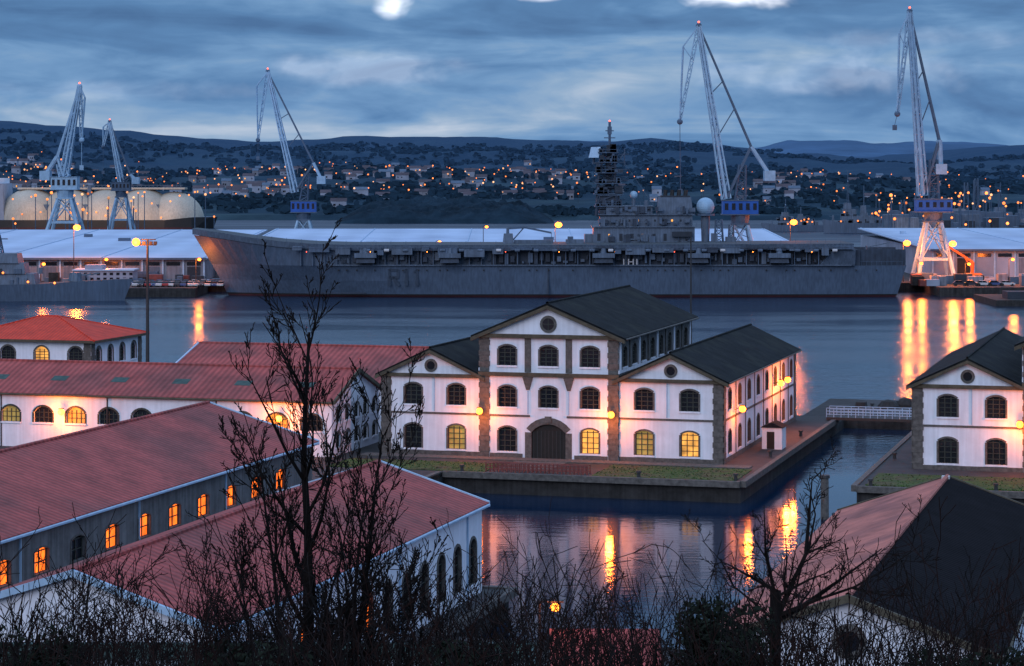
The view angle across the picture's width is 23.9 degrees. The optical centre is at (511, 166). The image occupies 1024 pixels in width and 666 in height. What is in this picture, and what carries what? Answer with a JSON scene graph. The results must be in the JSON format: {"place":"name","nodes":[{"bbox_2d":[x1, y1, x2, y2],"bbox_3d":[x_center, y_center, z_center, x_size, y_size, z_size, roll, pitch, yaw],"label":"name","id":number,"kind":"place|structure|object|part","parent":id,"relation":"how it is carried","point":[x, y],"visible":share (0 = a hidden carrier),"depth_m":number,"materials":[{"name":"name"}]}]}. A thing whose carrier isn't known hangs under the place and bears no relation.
{"place":"outdoors","nodes":[
{"label":"outdoors","id":0,"kind":"place"},
{"bbox_2d":[335,194,553,223],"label":"wooded headland","id":1,"kind":"structure","parent":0,"point":[430,209],"depth_m":1524.70,"materials":[{"name":"green plant"}]},
{"bbox_2d":[0,220,1023,648],"bbox_3d":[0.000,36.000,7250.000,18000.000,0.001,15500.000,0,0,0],"label":"water","id":2,"kind":"structure","parent":0,"point":[870,348],"depth_m":459.66,"materials":[{"name":"blue liquid"}]},
{"bbox_2d":[39,82,85,229],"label":"harbour crane","id":3,"kind":"object","parent":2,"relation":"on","point":[64,185],"visible":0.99,"depth_m":1148.11,"materials":[{"name":"grey paint"}]},
{"bbox_2d":[0,235,132,300],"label":"moored frigate","id":4,"kind":"object","parent":2,"relation":"on","point":[19,281],"visible":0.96,"depth_m":644.67,"materials":[{"name":"metal"}]},
{"bbox_2d":[0,178,216,228],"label":"lng tanker","id":5,"kind":"object","parent":2,"relation":"on","point":[172,210],"visible":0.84,"depth_m":1385.25,"materials":[{"name":"paint"},{"name":"dark steel"},{"name":"black paint"}]},
{"bbox_2d":[101,119,139,229],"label":"harbour crane","id":6,"kind":"object","parent":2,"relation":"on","point":[121,187],"visible":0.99,"depth_m":1198.57,"materials":[{"name":"grey paint"}]},
{"bbox_2d":[12,178,1023,234],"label":"distant shipyard","id":7,"kind":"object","parent":2,"relation":"on","point":[960,217],"visible":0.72,"depth_m":1212.33,"materials":[{"name":"metal"}]},
{"bbox_2d":[41,272,1023,296],"bbox_3d":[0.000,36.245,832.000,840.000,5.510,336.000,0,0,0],"label":"shipyard pier","id":8,"kind":"structure","parent":2,"relation":"in","point":[196,291],"depth_m":668.00,"materials":[{"name":"grey concrete"}]},
{"bbox_2d":[73,224,80,271],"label":"street lamp","id":9,"kind":"object","parent":8,"relation":"on","point":[76,227],"visible":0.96,"depth_m":699.88,"materials":[{"name":"metal"}]},
{"bbox_2d":[72,264,138,280],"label":"quay office","id":10,"kind":"structure","parent":8,"relation":"on","point":[113,273],"depth_m":688.00,"materials":[{"name":"metal"}]},
{"bbox_2d":[0,229,266,280],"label":"shipyard hall","id":11,"kind":"structure","parent":8,"relation":"on","point":[172,253],"depth_m":744.31,"materials":[{"name":"white metal"}]},
{"bbox_2d":[137,281,144,286],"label":"parked car","id":12,"kind":"object","parent":8,"relation":"on","point":[140,283],"visible":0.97,"depth_m":670.39,"materials":[{"name":"paint"}]},
{"bbox_2d":[155,281,162,286],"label":"parked car","id":13,"kind":"object","parent":8,"relation":"on","point":[158,283],"visible":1,"depth_m":670.61,"materials":[{"name":"paint"}]},
{"bbox_2d":[162,281,168,286],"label":"parked car","id":14,"kind":"object","parent":8,"relation":"on","point":[164,283],"visible":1,"depth_m":669.80,"materials":[{"name":"paint"}]},
{"bbox_2d":[168,281,174,286],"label":"parked car","id":15,"kind":"object","parent":8,"relation":"on","point":[170,283],"visible":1,"depth_m":670.10,"materials":[{"name":"paint"}]},
{"bbox_2d":[173,281,180,286],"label":"parked car","id":16,"kind":"object","parent":8,"relation":"on","point":[176,283],"visible":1,"depth_m":670.05,"materials":[{"name":"paint"}]},
{"bbox_2d":[180,281,187,286],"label":"parked car","id":17,"kind":"object","parent":8,"relation":"on","point":[183,283],"visible":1,"depth_m":670.34,"materials":[{"name":"paint"}]},
{"bbox_2d":[187,281,193,286],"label":"parked car","id":18,"kind":"object","parent":8,"relation":"on","point":[190,283],"visible":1,"depth_m":670.56,"materials":[{"name":"paint"}]},
{"bbox_2d":[198,281,205,286],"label":"parked car","id":19,"kind":"object","parent":8,"relation":"on","point":[201,283],"visible":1,"depth_m":670.50,"materials":[{"name":"paint"}]},
{"bbox_2d":[204,281,211,286],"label":"parked car","id":20,"kind":"object","parent":8,"relation":"on","point":[207,283],"visible":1,"depth_m":670.35,"materials":[{"name":"paint"}]},
{"bbox_2d":[211,281,217,286],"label":"parked car","id":21,"kind":"object","parent":8,"relation":"on","point":[213,283],"visible":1,"depth_m":670.58,"materials":[{"name":"paint"}]},
{"bbox_2d":[217,281,224,286],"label":"parked car","id":22,"kind":"object","parent":8,"relation":"on","point":[220,283],"visible":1,"depth_m":670.37,"materials":[{"name":"paint"}]},
{"bbox_2d":[256,68,325,228],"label":"harbour crane","id":23,"kind":"object","parent":8,"relation":"on","point":[303,210],"visible":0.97,"depth_m":928.82,"materials":[{"name":"grey paint"}]},
{"bbox_2d":[44,271,1023,285],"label":"quay cargo","id":24,"kind":"object","parent":8,"relation":"on","point":[926,279],"visible":0.58,"depth_m":686.34,"materials":[{"name":"metal"}]},
{"bbox_2d":[555,222,561,227],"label":"street lamp","id":25,"kind":"object","parent":8,"relation":"on","point":[558,224],"visible":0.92,"depth_m":720.76,"materials":[{"name":"metal"}]},
{"bbox_2d":[677,21,774,240],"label":"harbour crane","id":26,"kind":"object","parent":8,"relation":"on","point":[739,212],"visible":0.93,"depth_m":710.84,"materials":[{"name":"grey paint"}]},
{"bbox_2d":[790,220,796,240],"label":"street lamp","id":27,"kind":"object","parent":8,"relation":"on","point":[793,222],"visible":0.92,"depth_m":720.97,"materials":[{"name":"metal"}]},
{"bbox_2d":[903,240,910,281],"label":"street lamp","id":28,"kind":"object","parent":8,"relation":"on","point":[906,243],"visible":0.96,"depth_m":698.96,"materials":[{"name":"metal"}]},
{"bbox_2d":[892,7,955,280],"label":"harbour crane","id":29,"kind":"object","parent":8,"relation":"on","point":[934,209],"visible":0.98,"depth_m":698.89,"materials":[{"name":"grey paint"}]},
{"bbox_2d":[858,227,1023,279],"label":"shipyard hall","id":30,"kind":"structure","parent":8,"relation":"on","point":[989,252],"depth_m":741.17,"materials":[{"name":"white metal"}]},
{"bbox_2d":[948,240,955,274],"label":"street lamp","id":31,"kind":"object","parent":8,"relation":"on","point":[952,243],"visible":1,"depth_m":688.99,"materials":[{"name":"metal"}]},
{"bbox_2d":[952,280,966,285],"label":"parked car","id":32,"kind":"object","parent":8,"relation":"on","point":[957,282],"visible":1,"depth_m":675.28,"materials":[{"name":"paint"}]},
{"bbox_2d":[949,246,981,275],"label":"mobile crane","id":33,"kind":"object","parent":8,"relation":"on","point":[972,265],"visible":0.46,"depth_m":699.70,"materials":[{"name":"orange paint"}]},
{"bbox_2d":[965,280,977,285],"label":"parked car","id":34,"kind":"object","parent":8,"relation":"on","point":[969,282],"visible":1,"depth_m":675.27,"materials":[{"name":"paint"}]},
{"bbox_2d":[976,280,991,285],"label":"parked car","id":35,"kind":"object","parent":8,"relation":"on","point":[981,282],"visible":1,"depth_m":675.20,"materials":[{"name":"paint"}]},
{"bbox_2d":[988,280,1003,285],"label":"parked car","id":36,"kind":"object","parent":8,"relation":"on","point":[994,282],"visible":1,"depth_m":675.22,"materials":[{"name":"paint"}]},
{"bbox_2d":[1000,280,1014,285],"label":"parked car","id":37,"kind":"object","parent":8,"relation":"on","point":[1006,282],"visible":1,"depth_m":675.28,"materials":[{"name":"paint"}]},
{"bbox_2d":[192,120,905,296],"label":"aircraft carrier","id":38,"kind":"object","parent":2,"relation":"on","point":[642,248],"visible":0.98,"depth_m":664.10,"materials":[{"name":"grey paint"}]},
{"bbox_2d":[761,199,823,231],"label":"patrol ship","id":39,"kind":"object","parent":2,"relation":"on","point":[803,224],"visible":0.94,"depth_m":1328.55,"materials":[{"name":"metal"}]},
{"bbox_2d":[820,474,829,519],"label":"mooring pile","id":40,"kind":"object","parent":2,"relation":"in","point":[825,500],"visible":0.64,"depth_m":246.28,"materials":[{"name":"wood"}]},
{"bbox_2d":[822,170,881,232],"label":"distant frigate","id":41,"kind":"object","parent":2,"relation":"on","point":[850,221],"visible":0.94,"depth_m":1298.64,"materials":[{"name":"metal"}]},
{"bbox_2d":[974,290,1023,306],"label":"work barge","id":42,"kind":"object","parent":2,"relation":"on","point":[1010,298],"visible":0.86,"depth_m":625.00},
{"bbox_2d":[993,182,1023,214],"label":"distant frigate","id":43,"kind":"object","parent":2,"relation":"on","point":[1001,209],"visible":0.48,"depth_m":1338.86,"materials":[{"name":"metal"}]},
{"bbox_2d":[0,121,1023,219],"bbox_3d":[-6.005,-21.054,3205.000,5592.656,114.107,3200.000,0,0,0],"label":"hills","id":44,"kind":"structure","parent":0,"point":[172,161],"depth_m":2901.58,"materials":[{"name":"green plant"}]},
{"bbox_2d":[0,154,989,206],"bbox_3d":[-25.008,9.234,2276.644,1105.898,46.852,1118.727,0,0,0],"label":"hillside town","id":45,"kind":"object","parent":44,"relation":"on","point":[259,186],"visible":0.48,"depth_m":2053.14,"materials":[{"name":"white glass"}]},
{"bbox_2d":[0,128,1023,216],"bbox_3d":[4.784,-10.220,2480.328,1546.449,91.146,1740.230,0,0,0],"label":"shore trees","id":46,"kind":"object","parent":44,"relation":"on","point":[689,183],"visible":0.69,"depth_m":2232.39,"materials":[{"name":"green plant"}]},
{"bbox_2d":[3,151,1023,207],"bbox_3d":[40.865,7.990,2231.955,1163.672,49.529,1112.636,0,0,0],"label":"town lights","id":47,"kind":"object","parent":44,"relation":"on","point":[425,184],"visible":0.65,"depth_m":2070.90,"materials":[{"name":"glowing warm lamp light"}]},
{"bbox_2d":[0,399,1023,665],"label":"arsenal ground","id":48,"kind":"structure","parent":0,"point":[816,427],"depth_m":265.59,"materials":[{"name":"stone"}]},
{"bbox_2d":[0,315,149,361],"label":"hip roof pavilion","id":49,"kind":"structure","parent":48,"relation":"on","point":[51,337],"depth_m":372.12,"materials":[{"name":"red tile"}]},
{"bbox_2d":[2,342,134,360],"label":"windows","id":50,"kind":"structure","parent":49,"relation":"in","point":[8,352],"depth_m":370.73,"materials":[{"name":"black glass"}]},
{"bbox_2d":[132,238,156,361],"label":"floodlight mast","id":51,"kind":"object","parent":48,"relation":"on","point":[137,242],"visible":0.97,"depth_m":351.81,"materials":[{"name":"metal"}]},
{"bbox_2d":[0,400,318,588],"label":"harbour workshop","id":52,"kind":"structure","parent":48,"relation":"on","point":[149,475],"depth_m":201.52,"materials":[{"name":"red tile"}]},
{"bbox_2d":[0,470,282,585],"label":"windows","id":53,"kind":"structure","parent":52,"relation":"in","point":[77,546],"depth_m":192.76,"materials":[{"name":"orange glass"}]},
{"bbox_2d":[2,374,378,456],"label":"walls","id":54,"kind":"structure","parent":48,"relation":"on","point":[25,430],"depth_m":289.04,"materials":[{"name":"white paint"}]},
{"bbox_2d":[58,408,64,414],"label":"wall lamp","id":55,"kind":"object","parent":54,"relation":"attached to","point":[61,411],"visible":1,"depth_m":288.65,"materials":[{"name":"glass"}]},
{"bbox_2d":[3,400,374,445],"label":"windows","id":56,"kind":"structure","parent":54,"relation":"on","point":[44,414],"depth_m":289.71,"materials":[{"name":"black glass"}]},
{"bbox_2d":[0,361,379,401],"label":"roof","id":57,"kind":"structure","parent":54,"relation":"on","point":[155,380],"depth_m":290.61,"materials":[{"name":"red tile"}]},
{"bbox_2d":[0,358,379,448],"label":"trim","id":58,"kind":"structure","parent":54,"relation":"attached to","point":[369,378],"depth_m":289.55,"materials":[{"name":"white paint"}]},
{"bbox_2d":[276,415,281,421],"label":"wall lamp","id":59,"kind":"object","parent":54,"relation":"attached to","point":[278,417],"visible":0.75,"depth_m":280.97,"materials":[{"name":"glass"}]},
{"bbox_2d":[0,459,489,641],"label":"warehouse","id":60,"kind":"structure","parent":48,"relation":"on","point":[425,499],"depth_m":164.87,"materials":[{"name":"red tile"}]},
{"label":"windows","id":61,"kind":"part","parent":60,"relation":"part of","materials":[{"name":"black glass"}]},
{"bbox_2d":[175,341,428,431],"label":"ropewalk annex","id":62,"kind":"object","parent":48,"relation":"on","point":[375,359],"visible":0.04,"depth_m":320.44,"materials":[{"name":"red tile"}]},
{"bbox_2d":[459,464,464,470],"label":"mooring bollard","id":63,"kind":"object","parent":48,"relation":"on","point":[461,467],"visible":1,"depth_m":266.85,"materials":[{"name":"metal"}]},
{"bbox_2d":[485,462,587,474],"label":"quay railing","id":64,"kind":"object","parent":48,"relation":"on","point":[536,467],"visible":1,"depth_m":264.81,"materials":[{"name":"red metal"}]},
{"bbox_2d":[538,599,563,662],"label":"street lamp","id":65,"kind":"object","parent":48,"relation":"on","point":[552,610],"visible":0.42,"depth_m":151.53,"materials":[{"name":"metal"}]},
{"bbox_2d":[375,284,801,464],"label":"arsenal hall","id":66,"kind":"structure","parent":48,"relation":"on","point":[579,377],"depth_m":280.23,"materials":[{"name":"white paint"}]},
{"bbox_2d":[405,330,790,458],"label":"windows","id":67,"kind":"structure","parent":66,"relation":"in","point":[548,441],"depth_m":279.44,"materials":[{"name":"black glass"}]},
{"bbox_2d":[550,629,661,665],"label":"guard hut","id":68,"kind":"object","parent":48,"relation":"on","point":[626,630],"visible":0.12,"depth_m":147.95,"materials":[{"name":"red tile"}]},
{"bbox_2d":[330,458,1023,491],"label":"grass lawn","id":69,"kind":"structure","parent":48,"relation":"on","point":[879,479],"depth_m":264.31,"materials":[{"name":"green plant"}]},
{"bbox_2d":[733,473,737,480],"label":"mooring bollard","id":70,"kind":"object","parent":69,"relation":"on","point":[735,476],"visible":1,"depth_m":259.11,"materials":[{"name":"metal"}]},
{"bbox_2d":[687,237,693,343],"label":"flagpole","id":71,"kind":"object","parent":48,"relation":"on","point":[690,251],"visible":0.64,"depth_m":344.91,"materials":[{"name":"metal"}]},
{"bbox_2d":[762,420,787,449],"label":"quay kiosk","id":72,"kind":"object","parent":48,"relation":"on","point":[773,434],"visible":1,"depth_m":288.50,"materials":[{"name":"white paint"}]},
{"bbox_2d":[826,406,911,421],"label":"footbridge","id":73,"kind":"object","parent":48,"relation":"on","point":[873,417],"visible":0.7,"depth_m":320.79,"materials":[{"name":"metal"}]},
{"bbox_2d":[868,478,873,485],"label":"mooring bollard","id":74,"kind":"object","parent":48,"relation":"on","point":[870,480],"visible":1,"depth_m":254.63,"materials":[{"name":"metal"}]},
{"bbox_2d":[720,474,1023,665],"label":"tiled storehouse","id":75,"kind":"structure","parent":48,"relation":"on","point":[977,522],"depth_m":157.00,"materials":[{"name":"red tile"}]},
{"bbox_2d":[854,397,911,412],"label":"rubble pile","id":76,"kind":"object","parent":48,"relation":"on","point":[904,402],"visible":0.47,"depth_m":339.57,"materials":[{"name":"grey stone"}]},
{"bbox_2d":[906,327,1023,472],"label":"arsenal hall","id":77,"kind":"structure","parent":48,"relation":"on","point":[967,407],"depth_m":268.56,"materials":[{"name":"white paint"}]},
{"bbox_2d":[939,395,1005,464],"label":"windows","id":78,"kind":"structure","parent":77,"relation":"in","point":[996,406],"depth_m":268.01,"materials":[{"name":"black glass"}]},
{"bbox_2d":[993,483,998,490],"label":"mooring bollard","id":79,"kind":"object","parent":48,"relation":"on","point":[995,486],"visible":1,"depth_m":251.05,"materials":[{"name":"metal"}]},
{"bbox_2d":[0,0,1023,147],"label":"sky","id":80,"kind":"structure","parent":0,"point":[798,70],"materials":[{"name":"blue"}]},
{"bbox_2d":[262,228,788,241],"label":"shipyard hall","id":81,"kind":"structure","parent":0,"point":[421,235],"depth_m":849.29,"materials":[{"name":"white metal"}]},
{"bbox_2d":[360,452,752,469],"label":"pavement","id":82,"kind":"structure","parent":0,"point":[540,460],"depth_m":275.70,"materials":[{"name":"red brick paving"}]},
{"bbox_2d":[565,140,1009,157],"bbox_3d":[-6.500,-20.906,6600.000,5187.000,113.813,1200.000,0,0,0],"label":"distant hills","id":83,"kind":"structure","parent":0,"point":[853,148],"depth_m":6966.51,"materials":[{"name":"blue"}]},
{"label":"hillside terrain","id":84,"kind":"structure","parent":0,"visible":0},
{"bbox_2d":[0,636,37,660],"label":"bare sapling","id":85,"kind":"object","parent":84,"relation":"on","point":[8,649],"visible":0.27,"depth_m":45.60,"materials":[{"name":"black plant"}]},
{"bbox_2d":[0,621,84,665],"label":"evergreen shrub","id":86,"kind":"object","parent":84,"relation":"on","point":[38,661],"visible":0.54,"depth_m":44.28,"materials":[{"name":"green plant"}]},
{"bbox_2d":[34,553,102,665],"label":"bare sapling","id":87,"kind":"object","parent":84,"relation":"on","point":[38,557],"visible":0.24,"depth_m":59.05,"materials":[{"name":"brown plant"}]},
{"bbox_2d":[15,554,161,665],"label":"bare sapling","id":88,"kind":"object","parent":84,"relation":"on","point":[70,595],"visible":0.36,"depth_m":59.48,"materials":[{"name":"brown plant"}]},
{"bbox_2d":[75,537,187,665],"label":"bare sapling","id":89,"kind":"object","parent":84,"relation":"on","point":[136,580],"visible":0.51,"depth_m":52.09,"materials":[{"name":"brown plant"}]},
{"bbox_2d":[99,579,185,665],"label":"bare sapling","id":90,"kind":"object","parent":84,"relation":"on","point":[153,610],"visible":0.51,"depth_m":48.76,"materials":[{"name":"brown plant"}]},
{"bbox_2d":[146,509,271,665],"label":"bare sapling","id":91,"kind":"object","parent":84,"relation":"on","point":[205,543],"visible":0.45,"depth_m":55.38,"materials":[{"name":"brown plant"}]},
{"bbox_2d":[181,598,288,665],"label":"bare sapling","id":92,"kind":"object","parent":84,"relation":"on","point":[229,621],"visible":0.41,"depth_m":47.18,"materials":[{"name":"brown plant"}]},
{"bbox_2d":[181,632,314,665],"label":"evergreen shrub","id":93,"kind":"object","parent":84,"relation":"on","point":[243,657],"visible":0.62,"depth_m":42.10,"materials":[{"name":"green plant"}]},
{"bbox_2d":[1,642,535,665],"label":"service building","id":94,"kind":"structure","parent":84,"relation":"on","point":[241,651],"depth_m":117.60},
{"bbox_2d":[210,218,455,665],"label":"bare tree","id":95,"kind":"object","parent":84,"relation":"on","point":[309,537],"visible":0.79,"depth_m":49.05,"materials":[{"name":"brown plant"}]},
{"bbox_2d":[298,564,397,664],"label":"bare sapling","id":96,"kind":"object","parent":84,"relation":"on","point":[343,610],"visible":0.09,"depth_m":51.04,"materials":[{"name":"brown plant"}]},
{"bbox_2d":[392,573,490,665],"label":"bare sapling","id":97,"kind":"object","parent":84,"relation":"on","point":[457,610],"visible":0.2,"depth_m":56.23,"materials":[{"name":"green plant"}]},
{"bbox_2d":[440,590,526,665],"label":"bare sapling","id":98,"kind":"object","parent":84,"relation":"on","point":[498,607],"visible":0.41,"depth_m":50.10,"materials":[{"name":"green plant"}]},
{"bbox_2d":[465,588,532,665],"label":"bare sapling","id":99,"kind":"object","parent":84,"relation":"on","point":[500,620],"visible":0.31,"depth_m":59.64,"materials":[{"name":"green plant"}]},
{"bbox_2d":[0,496,1023,665],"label":"bramble thicket","id":100,"kind":"object","parent":84,"relation":"on","point":[819,658],"visible":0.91,"depth_m":43.59,"materials":[{"name":"brown plant"}]},
{"bbox_2d":[522,607,589,665],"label":"bare sapling","id":101,"kind":"object","parent":84,"relation":"on","point":[564,637],"visible":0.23,"depth_m":54.94,"materials":[{"name":"black plant"}]},
{"bbox_2d":[586,593,644,665],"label":"bare sapling","id":102,"kind":"object","parent":84,"relation":"on","point":[614,633],"visible":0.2,"depth_m":58.38,"materials":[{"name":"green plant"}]},
{"bbox_2d":[669,591,775,665],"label":"evergreen shrub","id":103,"kind":"object","parent":84,"relation":"on","point":[716,610],"visible":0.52,"depth_m":45.35,"materials":[{"name":"green plant"}]},
{"bbox_2d":[680,435,941,665],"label":"bare tree","id":104,"kind":"object","parent":84,"relation":"on","point":[780,608],"visible":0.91,"depth_m":53.92,"materials":[{"name":"brown plant"}]},
{"bbox_2d":[902,641,1023,665],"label":"evergreen shrub","id":105,"kind":"object","parent":84,"relation":"on","point":[988,657],"visible":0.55,"depth_m":43.73,"materials":[{"name":"green plant"}]},
{"bbox_2d":[977,634,1023,665],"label":"bare sapling","id":106,"kind":"object","parent":84,"relation":"on","point":[996,649],"visible":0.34,"depth_m":49.37,"materials":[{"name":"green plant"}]}
]}

